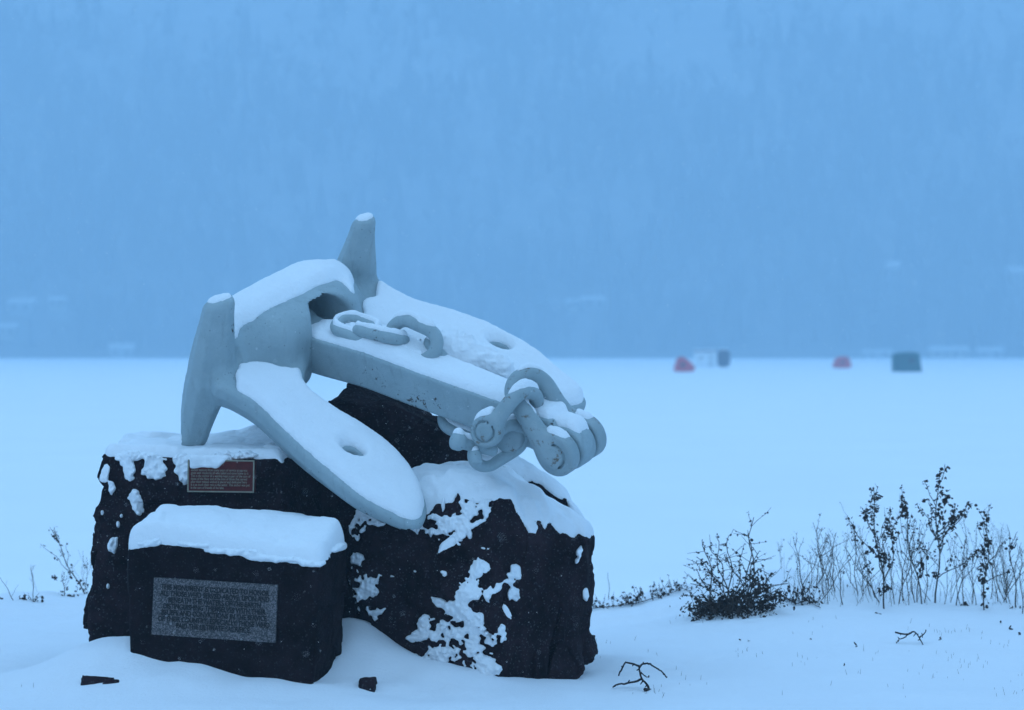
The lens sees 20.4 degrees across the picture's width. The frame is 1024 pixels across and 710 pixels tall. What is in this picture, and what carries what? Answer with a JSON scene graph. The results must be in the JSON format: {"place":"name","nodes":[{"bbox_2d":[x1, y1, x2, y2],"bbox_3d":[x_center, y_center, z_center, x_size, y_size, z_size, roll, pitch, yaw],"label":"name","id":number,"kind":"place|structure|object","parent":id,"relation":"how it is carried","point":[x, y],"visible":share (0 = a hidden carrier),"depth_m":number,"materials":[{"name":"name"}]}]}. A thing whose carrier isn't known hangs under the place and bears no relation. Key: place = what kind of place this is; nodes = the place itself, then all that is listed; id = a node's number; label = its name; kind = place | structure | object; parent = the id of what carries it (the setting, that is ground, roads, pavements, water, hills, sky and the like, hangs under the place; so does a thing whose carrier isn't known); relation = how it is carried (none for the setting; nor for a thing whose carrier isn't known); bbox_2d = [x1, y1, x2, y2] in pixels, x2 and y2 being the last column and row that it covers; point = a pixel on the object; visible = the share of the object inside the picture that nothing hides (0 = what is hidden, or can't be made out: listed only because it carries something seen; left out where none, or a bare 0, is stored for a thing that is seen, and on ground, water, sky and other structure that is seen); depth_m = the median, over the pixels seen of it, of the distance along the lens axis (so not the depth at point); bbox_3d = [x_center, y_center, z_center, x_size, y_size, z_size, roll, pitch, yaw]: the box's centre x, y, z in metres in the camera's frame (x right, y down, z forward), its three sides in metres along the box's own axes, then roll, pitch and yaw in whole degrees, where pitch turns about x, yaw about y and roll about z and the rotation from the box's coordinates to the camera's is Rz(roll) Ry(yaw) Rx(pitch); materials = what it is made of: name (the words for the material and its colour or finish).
{"place":"outdoors","nodes":[
{"label":"outdoors","id":0,"kind":"place"},
{"bbox_2d":[0,0,1023,357],"bbox_3d":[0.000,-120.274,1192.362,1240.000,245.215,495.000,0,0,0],"label":"hill","id":1,"kind":"structure","parent":0,"point":[704,34],"depth_m":1123.64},
{"bbox_2d":[0,321,19,340],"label":"house","id":2,"kind":"structure","parent":1,"relation":"on","point":[8,331],"depth_m":978.49,"materials":[{"name":"beige"}]},
{"bbox_2d":[6,296,41,317],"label":"house","id":3,"kind":"structure","parent":1,"relation":"on","point":[22,307],"depth_m":995.43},
{"bbox_2d":[47,294,68,311],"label":"house","id":4,"kind":"structure","parent":1,"relation":"on","point":[56,304],"depth_m":998.48,"materials":[{"name":"beige"}]},
{"bbox_2d":[108,341,134,357],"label":"house","id":5,"kind":"structure","parent":1,"relation":"on","point":[122,350],"depth_m":954.70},
{"bbox_2d":[0,0,1023,352],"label":"forest","id":6,"kind":"object","parent":1,"relation":"on","point":[94,238],"visible":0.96,"depth_m":1093.68,"materials":[{"name":"grey plant"}]},
{"bbox_2d":[565,297,579,312],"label":"house","id":7,"kind":"structure","parent":1,"relation":"on","point":[574,307],"depth_m":1005.98,"materials":[{"name":"beige"}]},
{"bbox_2d":[579,294,606,312],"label":"house","id":8,"kind":"structure","parent":1,"relation":"on","point":[596,302],"depth_m":1005.72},
{"bbox_2d":[861,347,892,357],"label":"house","id":9,"kind":"structure","parent":1,"relation":"on","point":[874,353],"depth_m":960.50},
{"bbox_2d":[882,259,901,283],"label":"house","id":10,"kind":"structure","parent":1,"relation":"on","point":[893,268],"depth_m":1026.42,"materials":[{"name":"grey"}]},
{"bbox_2d":[925,343,970,357],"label":"house","id":11,"kind":"structure","parent":1,"relation":"on","point":[955,351],"depth_m":958.88,"materials":[{"name":"beige"}]},
{"bbox_2d":[975,345,1003,357],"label":"house","id":12,"kind":"structure","parent":1,"relation":"on","point":[994,351],"depth_m":958.28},
{"bbox_2d":[1003,264,1023,288],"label":"house","id":13,"kind":"structure","parent":1,"relation":"on","point":[1013,274],"depth_m":1022.74,"materials":[{"name":"beige"}]},
{"bbox_2d":[0,358,1023,601],"bbox_3d":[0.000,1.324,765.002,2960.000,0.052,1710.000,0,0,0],"label":"lake","id":14,"kind":"structure","parent":0,"point":[822,448],"depth_m":59.30,"materials":[{"name":"white snow"}]},
{"bbox_2d":[673,357,694,371],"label":"ice tent","id":15,"kind":"object","parent":14,"relation":"on","point":[682,364],"visible":1,"depth_m":309.64,"materials":[{"name":"red fabric"}]},
{"bbox_2d":[693,349,716,366],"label":"ice hut","id":16,"kind":"object","parent":14,"relation":"on","point":[705,357],"visible":0.94,"depth_m":406.25,"materials":[{"name":"grey fabric"}]},
{"bbox_2d":[709,354,712,366],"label":"door","id":17,"kind":"structure","parent":16,"relation":"in","point":[710,355],"depth_m":406.18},
{"bbox_2d":[717,349,729,366],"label":"ice tent","id":18,"kind":"object","parent":14,"relation":"on","point":[723,357],"visible":0.92,"depth_m":406.30,"materials":[{"name":"grey fabric"}]},
{"bbox_2d":[722,356,725,365],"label":"door","id":19,"kind":"structure","parent":18,"relation":"in","point":[723,357],"depth_m":406.28,"materials":[{"name":"grey fabric"}]},
{"bbox_2d":[832,356,851,367],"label":"ice tent","id":20,"kind":"object","parent":14,"relation":"on","point":[842,362],"visible":0.93,"depth_m":376.24,"materials":[{"name":"red fabric"}]},
{"bbox_2d":[892,352,921,371],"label":"ice tent","id":21,"kind":"object","parent":14,"relation":"on","point":[906,362],"visible":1,"depth_m":309.39,"materials":[{"name":"teal fabric"}]},
{"bbox_2d":[899,359,905,370],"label":"door","id":22,"kind":"structure","parent":21,"relation":"in","point":[902,362],"depth_m":309.38,"materials":[{"name":"teal fabric"}]},
{"bbox_2d":[0,569,1023,709],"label":"ground","id":23,"kind":"structure","parent":0,"point":[53,652],"depth_m":14.41,"materials":[{"name":"white snow"}]},
{"bbox_2d":[19,565,43,601],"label":"dead weed","id":24,"kind":"object","parent":23,"relation":"on","point":[33,599],"visible":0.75,"depth_m":18.06,"materials":[{"name":"brown plant"}]},
{"bbox_2d":[51,572,78,596],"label":"dead weed","id":25,"kind":"object","parent":23,"relation":"on","point":[55,578],"visible":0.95,"depth_m":18.82,"materials":[{"name":"brown plant"}]},
{"bbox_2d":[43,526,88,593],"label":"dead weed","id":26,"kind":"object","parent":23,"relation":"on","point":[69,572],"visible":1,"depth_m":19.01,"materials":[{"name":"brown plant"}]},
{"bbox_2d":[78,556,91,592],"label":"dead weed","id":27,"kind":"object","parent":23,"relation":"on","point":[87,570],"visible":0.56,"depth_m":21.01,"materials":[{"name":"brown plant"}]},
{"bbox_2d":[81,675,118,685],"bbox_3d":[-1.907,1.597,13.559,0.321,0.142,0.115,0,0,0],"label":"stone","id":28,"kind":"object","parent":23,"relation":"on","point":[87,680],"visible":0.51,"depth_m":13.52,"materials":[{"name":"stone"}]},
{"bbox_2d":[83,424,339,641],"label":"granite block","id":29,"kind":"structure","parent":23,"relation":"on","point":[254,466],"depth_m":14.39,"materials":[{"name":"black stone"}]},
{"bbox_2d":[127,504,347,683],"bbox_3d":[-1.338,1.204,13.856,1.072,0.930,0.712,0,0,0],"label":"granite tablet","id":30,"kind":"object","parent":23,"relation":"on","point":[196,575],"visible":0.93,"depth_m":13.66,"materials":[{"name":"black stone"}]},
{"bbox_2d":[358,677,376,691],"bbox_3d":[-0.694,1.614,13.589,0.099,0.149,0.143,0,0,0],"label":"stone","id":31,"kind":"object","parent":23,"relation":"on","point":[368,683],"visible":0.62,"depth_m":13.53,"materials":[{"name":"stone"}]},
{"bbox_2d":[328,383,583,617],"bbox_3d":[-0.375,0.886,15.140,1.621,1.497,0.988,0,0,0],"label":"granite boulder","id":32,"kind":"object","parent":23,"relation":"on","point":[391,421],"visible":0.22,"depth_m":14.91,"materials":[{"name":"black stone"}]},
{"bbox_2d":[346,461,597,679],"bbox_3d":[-0.201,1.101,14.370,1.278,1.116,1.127,0,0,0],"label":"granite boulder","id":33,"kind":"object","parent":23,"relation":"on","point":[451,614],"visible":0.8,"depth_m":14.05,"materials":[{"name":"black stone"}]},
{"bbox_2d":[181,212,606,529],"bbox_3d":[-0.486,0.046,14.609,2.244,1.615,1.462,0,0,22],"label":"anchor","id":34,"kind":"object","parent":33,"relation":"on","point":[280,316],"visible":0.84,"depth_m":14.34,"materials":[{"name":"grey paint"}]},
{"bbox_2d":[330,310,543,471],"bbox_3d":[-0.304,0.172,14.332,0.633,0.809,1.318,0,0,-40],"label":"anchor chain","id":35,"kind":"object","parent":34,"relation":"on","point":[490,430],"visible":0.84,"depth_m":14.34,"materials":[{"name":"grey paint"}]},
{"bbox_2d":[612,661,666,690],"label":"twig","id":36,"kind":"object","parent":23,"relation":"on","point":[641,678],"visible":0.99,"depth_m":13.82,"materials":[{"name":"brown wood"}]},
{"bbox_2d":[592,574,691,608],"bbox_3d":[0.829,1.550,18.557,0.710,0.238,0.247,0,0,9],"label":"creeping weed","id":37,"kind":"object","parent":23,"relation":"on","point":[636,599],"visible":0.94,"depth_m":18.55,"materials":[{"name":"brown plant"}]},
{"bbox_2d":[679,509,795,621],"bbox_3d":[1.321,1.253,17.089,0.760,0.688,0.987,0,0,0],"label":"bush","id":38,"kind":"object","parent":23,"relation":"on","point":[727,606],"visible":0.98,"depth_m":16.96,"materials":[{"name":"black plant"}]},
{"bbox_2d":[777,539,794,568],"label":"dead weed","id":39,"kind":"object","parent":23,"relation":"on","point":[780,555],"visible":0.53,"depth_m":20.95,"materials":[{"name":"brown plant"}]},
{"bbox_2d":[788,533,804,591],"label":"dry stalk","id":40,"kind":"object","parent":23,"relation":"on","point":[797,557],"visible":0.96,"depth_m":17.47,"materials":[{"name":"brown plant"}]},
{"bbox_2d":[795,556,804,590],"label":"dry stalk","id":41,"kind":"object","parent":23,"relation":"on","point":[799,573],"visible":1,"depth_m":17.31,"materials":[{"name":"brown plant"}]},
{"bbox_2d":[784,581,824,607],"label":"creeping weed","id":42,"kind":"object","parent":23,"relation":"on","point":[804,599],"visible":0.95,"depth_m":17.17,"materials":[{"name":"brown plant"}]},
{"bbox_2d":[803,534,827,583],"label":"dry stalk","id":43,"kind":"object","parent":23,"relation":"on","point":[816,556],"visible":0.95,"depth_m":17.67,"materials":[{"name":"brown plant"}]},
{"bbox_2d":[807,535,830,585],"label":"dry stalk","id":44,"kind":"object","parent":23,"relation":"on","point":[820,557],"visible":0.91,"depth_m":17.67,"materials":[{"name":"brown plant"}]},
{"bbox_2d":[813,527,830,595],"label":"dry stalk","id":45,"kind":"object","parent":23,"relation":"on","point":[821,556],"visible":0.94,"depth_m":17.36,"materials":[{"name":"brown plant"}]},
{"bbox_2d":[815,538,829,602],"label":"dry stalk","id":46,"kind":"object","parent":23,"relation":"on","point":[823,574],"visible":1,"depth_m":17.18,"materials":[{"name":"brown plant"}]},
{"bbox_2d":[799,513,852,587],"bbox_3d":[1.984,1.242,17.962,0.353,0.497,0.132,0,0,14],"label":"dead weed","id":47,"kind":"object","parent":23,"relation":"on","point":[822,549],"visible":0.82,"depth_m":17.96,"materials":[{"name":"brown plant"}]},
{"bbox_2d":[821,528,840,580],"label":"dry stalk","id":48,"kind":"object","parent":23,"relation":"on","point":[831,563],"visible":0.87,"depth_m":18.30,"materials":[{"name":"brown plant"}]},
{"bbox_2d":[826,535,836,591],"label":"dry stalk","id":49,"kind":"object","parent":23,"relation":"on","point":[833,561],"visible":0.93,"depth_m":17.60,"materials":[{"name":"brown plant"}]},
{"bbox_2d":[829,552,844,604],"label":"dry stalk","id":50,"kind":"object","parent":23,"relation":"on","point":[839,578],"visible":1,"depth_m":17.20,"materials":[{"name":"brown plant"}]},
{"bbox_2d":[818,533,865,600],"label":"dry stalk","id":51,"kind":"object","parent":23,"relation":"on","point":[844,562],"visible":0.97,"depth_m":17.28,"materials":[{"name":"brown plant"}]},
{"bbox_2d":[842,534,850,582],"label":"dry stalk","id":52,"kind":"object","parent":23,"relation":"on","point":[847,556],"visible":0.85,"depth_m":18.21,"materials":[{"name":"brown plant"}]},
{"bbox_2d":[842,529,861,595],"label":"dry stalk","id":53,"kind":"object","parent":23,"relation":"on","point":[855,561],"visible":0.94,"depth_m":17.62,"materials":[{"name":"brown plant"}]},
{"bbox_2d":[848,522,866,583],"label":"dry stalk","id":54,"kind":"object","parent":23,"relation":"on","point":[856,553],"visible":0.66,"depth_m":17.95,"materials":[{"name":"brown plant"}]},
{"bbox_2d":[841,504,875,597],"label":"dry stalk","id":55,"kind":"object","parent":23,"relation":"on","point":[859,550],"visible":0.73,"depth_m":17.65,"materials":[{"name":"brown plant"}]},
{"bbox_2d":[845,548,878,601],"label":"dry stalk","id":56,"kind":"object","parent":23,"relation":"on","point":[865,576],"visible":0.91,"depth_m":17.44,"materials":[{"name":"brown plant"}]},
{"bbox_2d":[855,527,869,595],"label":"dry stalk","id":57,"kind":"object","parent":23,"relation":"on","point":[865,559],"visible":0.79,"depth_m":17.69,"materials":[{"name":"brown plant"}]},
{"bbox_2d":[854,560,874,592],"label":"dry stalk","id":58,"kind":"object","parent":23,"relation":"on","point":[864,575],"visible":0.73,"depth_m":17.87,"materials":[{"name":"brown plant"}]},
{"bbox_2d":[846,486,907,608],"bbox_3d":[2.198,1.176,17.269,0.440,0.788,0.193,0,0,-17],"label":"dead weed","id":59,"kind":"object","parent":23,"relation":"on","point":[891,534],"visible":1,"depth_m":17.26,"materials":[{"name":"black plant"}]},
{"bbox_2d":[883,512,902,603],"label":"dry stalk","id":60,"kind":"object","parent":23,"relation":"on","point":[891,560],"visible":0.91,"depth_m":17.43,"materials":[{"name":"brown plant"}]},
{"bbox_2d":[893,528,904,600],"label":"dry stalk","id":61,"kind":"object","parent":23,"relation":"on","point":[899,560],"visible":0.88,"depth_m":17.58,"materials":[{"name":"brown plant"}]},
{"bbox_2d":[892,521,916,600],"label":"dry stalk","id":62,"kind":"object","parent":23,"relation":"on","point":[905,557],"visible":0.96,"depth_m":17.60,"materials":[{"name":"brown plant"}]},
{"bbox_2d":[897,532,912,604],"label":"dry stalk","id":63,"kind":"object","parent":23,"relation":"on","point":[906,569],"visible":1,"depth_m":17.43,"materials":[{"name":"brown plant"}]},
{"bbox_2d":[896,529,915,603],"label":"dry stalk","id":64,"kind":"object","parent":23,"relation":"on","point":[906,563],"visible":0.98,"depth_m":17.48,"materials":[{"name":"brown plant"}]},
{"bbox_2d":[889,485,929,603],"bbox_3d":[2.455,1.187,17.590,0.269,0.774,0.141,0,0,0],"label":"dead weed","id":65,"kind":"object","parent":23,"relation":"on","point":[921,563],"visible":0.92,"depth_m":17.60,"materials":[{"name":"brown plant"}]},
{"bbox_2d":[895,630,925,644],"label":"twig","id":66,"kind":"object","parent":23,"relation":"on","point":[909,633],"visible":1,"depth_m":15.98,"materials":[{"name":"brown wood"}]},
{"bbox_2d":[899,494,930,602],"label":"dry stalk","id":67,"kind":"object","parent":23,"relation":"on","point":[908,550],"visible":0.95,"depth_m":17.57,"materials":[{"name":"brown plant"}]},
{"bbox_2d":[908,535,934,581],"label":"dry stalk","id":68,"kind":"object","parent":23,"relation":"on","point":[922,558],"visible":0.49,"depth_m":18.75,"materials":[{"name":"brown plant"}]},
{"bbox_2d":[916,521,927,601],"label":"dry stalk","id":69,"kind":"object","parent":23,"relation":"on","point":[920,559],"visible":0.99,"depth_m":17.70,"materials":[{"name":"brown plant"}]},
{"bbox_2d":[916,542,938,602],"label":"dry stalk","id":70,"kind":"object","parent":23,"relation":"on","point":[926,571],"visible":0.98,"depth_m":17.69,"materials":[{"name":"brown plant"}]},
{"bbox_2d":[915,465,980,602],"bbox_3d":[2.709,1.127,17.740,0.450,0.904,0.181,0,0,-10],"label":"dead weed","id":71,"kind":"object","parent":23,"relation":"on","point":[950,519],"visible":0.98,"depth_m":17.74,"materials":[{"name":"black plant"}]},
{"bbox_2d":[943,536,957,603],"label":"dry stalk","id":72,"kind":"object","parent":23,"relation":"on","point":[948,565],"visible":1,"depth_m":17.76,"materials":[{"name":"brown plant"}]},
{"bbox_2d":[947,538,972,603],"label":"dry stalk","id":73,"kind":"object","parent":23,"relation":"on","point":[956,566],"visible":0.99,"depth_m":17.89,"materials":[{"name":"brown plant"}]},
{"bbox_2d":[950,547,974,601],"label":"dry stalk","id":74,"kind":"object","parent":23,"relation":"on","point":[960,575],"visible":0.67,"depth_m":18.03,"materials":[{"name":"brown plant"}]},
{"bbox_2d":[952,511,976,604],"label":"dry stalk","id":75,"kind":"object","parent":23,"relation":"on","point":[967,557],"visible":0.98,"depth_m":17.82,"materials":[{"name":"brown plant"}]},
{"bbox_2d":[961,560,967,604],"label":"dry stalk","id":76,"kind":"object","parent":23,"relation":"on","point":[962,583],"visible":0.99,"depth_m":17.77,"materials":[{"name":"brown plant"}]},
{"bbox_2d":[945,531,994,605],"bbox_3d":[2.876,1.363,17.827,0.328,0.524,0.134,0,0,0],"label":"dead weed","id":77,"kind":"object","parent":23,"relation":"on","point":[965,602],"visible":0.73,"depth_m":17.80,"materials":[{"name":"brown plant"}]},
{"bbox_2d":[971,527,986,603],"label":"dry stalk","id":78,"kind":"object","parent":23,"relation":"on","point":[973,560],"visible":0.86,"depth_m":17.84,"materials":[{"name":"brown plant"}]},
{"bbox_2d":[959,519,1003,590],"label":"dry stalk","id":79,"kind":"object","parent":23,"relation":"on","point":[980,559],"visible":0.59,"depth_m":20.98,"materials":[{"name":"brown plant"}]},
{"bbox_2d":[987,533,997,601],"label":"dry stalk","id":80,"kind":"object","parent":23,"relation":"on","point":[993,567],"visible":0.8,"depth_m":17.75,"materials":[{"name":"brown plant"}]},
{"bbox_2d":[974,505,1010,609],"bbox_3d":[2.957,1.254,17.493,0.275,0.689,0.205,0,0,0],"label":"dead weed","id":81,"kind":"object","parent":23,"relation":"on","point":[984,581],"visible":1,"depth_m":17.47,"materials":[{"name":"brown plant"}]},
{"bbox_2d":[986,537,1003,598],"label":"dry stalk","id":82,"kind":"object","parent":23,"relation":"on","point":[995,570],"visible":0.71,"depth_m":18.38,"materials":[{"name":"brown plant"}]},
{"bbox_2d":[990,522,1008,598],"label":"dry stalk","id":83,"kind":"object","parent":23,"relation":"on","point":[994,559],"visible":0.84,"depth_m":18.39,"materials":[{"name":"brown plant"}]},
{"bbox_2d":[993,559,1009,600],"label":"dry stalk","id":84,"kind":"object","parent":23,"relation":"on","point":[1000,576],"visible":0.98,"depth_m":17.71,"materials":[{"name":"brown plant"}]},
{"bbox_2d":[995,530,1008,587],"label":"dry stalk","id":85,"kind":"object","parent":23,"relation":"on","point":[1003,553],"visible":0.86,"depth_m":18.57,"materials":[{"name":"brown plant"}]},
{"bbox_2d":[989,526,1015,591],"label":"dry stalk","id":86,"kind":"object","parent":23,"relation":"on","point":[991,568],"visible":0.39,"depth_m":21.01,"materials":[{"name":"brown plant"}]},
{"bbox_2d":[992,524,1019,592],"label":"dry stalk","id":87,"kind":"object","parent":23,"relation":"on","point":[1000,554],"visible":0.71,"depth_m":21.03,"materials":[{"name":"brown plant"}]},
{"bbox_2d":[996,544,1016,587],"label":"dry stalk","id":88,"kind":"object","parent":23,"relation":"on","point":[1006,569],"visible":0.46,"depth_m":20.97,"materials":[{"name":"brown plant"}]},
{"bbox_2d":[1002,565,1012,602],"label":"dry stalk","id":89,"kind":"object","parent":23,"relation":"on","point":[1006,585],"visible":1,"depth_m":17.69,"materials":[{"name":"brown plant"}]},
{"bbox_2d":[999,557,1023,601],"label":"dry stalk","id":90,"kind":"object","parent":23,"relation":"on","point":[1014,583],"visible":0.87,"depth_m":17.71,"materials":[{"name":"brown plant"}]},
{"bbox_2d":[1002,542,1021,594],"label":"dry stalk","id":91,"kind":"object","parent":23,"relation":"on","point":[1015,564],"visible":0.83,"depth_m":18.54,"materials":[{"name":"brown plant"}]},
{"bbox_2d":[1003,545,1023,600],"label":"dry stalk","id":92,"kind":"object","parent":23,"relation":"on","point":[1013,573],"visible":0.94,"depth_m":17.73,"materials":[{"name":"brown plant"}]},
{"bbox_2d":[1005,526,1023,608],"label":"dead weed","id":93,"kind":"object","parent":23,"relation":"on","point":[1011,546],"visible":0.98,"depth_m":17.59,"materials":[{"name":"brown plant"}]},
{"bbox_2d":[1015,546,1023,613],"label":"dry stalk","id":94,"kind":"object","parent":23,"relation":"on","point":[1020,582],"visible":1,"depth_m":17.32,"materials":[{"name":"brown plant"}]},
{"bbox_2d":[0,1,1023,709],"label":"falling snow","id":95,"kind":"structure","parent":0,"point":[520,273],"depth_m":11.55,"materials":[{"name":"white snow"}]},
{"bbox_2d":[784,548,1023,605],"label":"dry grass","id":96,"kind":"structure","parent":0,"point":[915,587],"depth_m":17.71,"materials":[{"name":"brown plant"}]}
]}

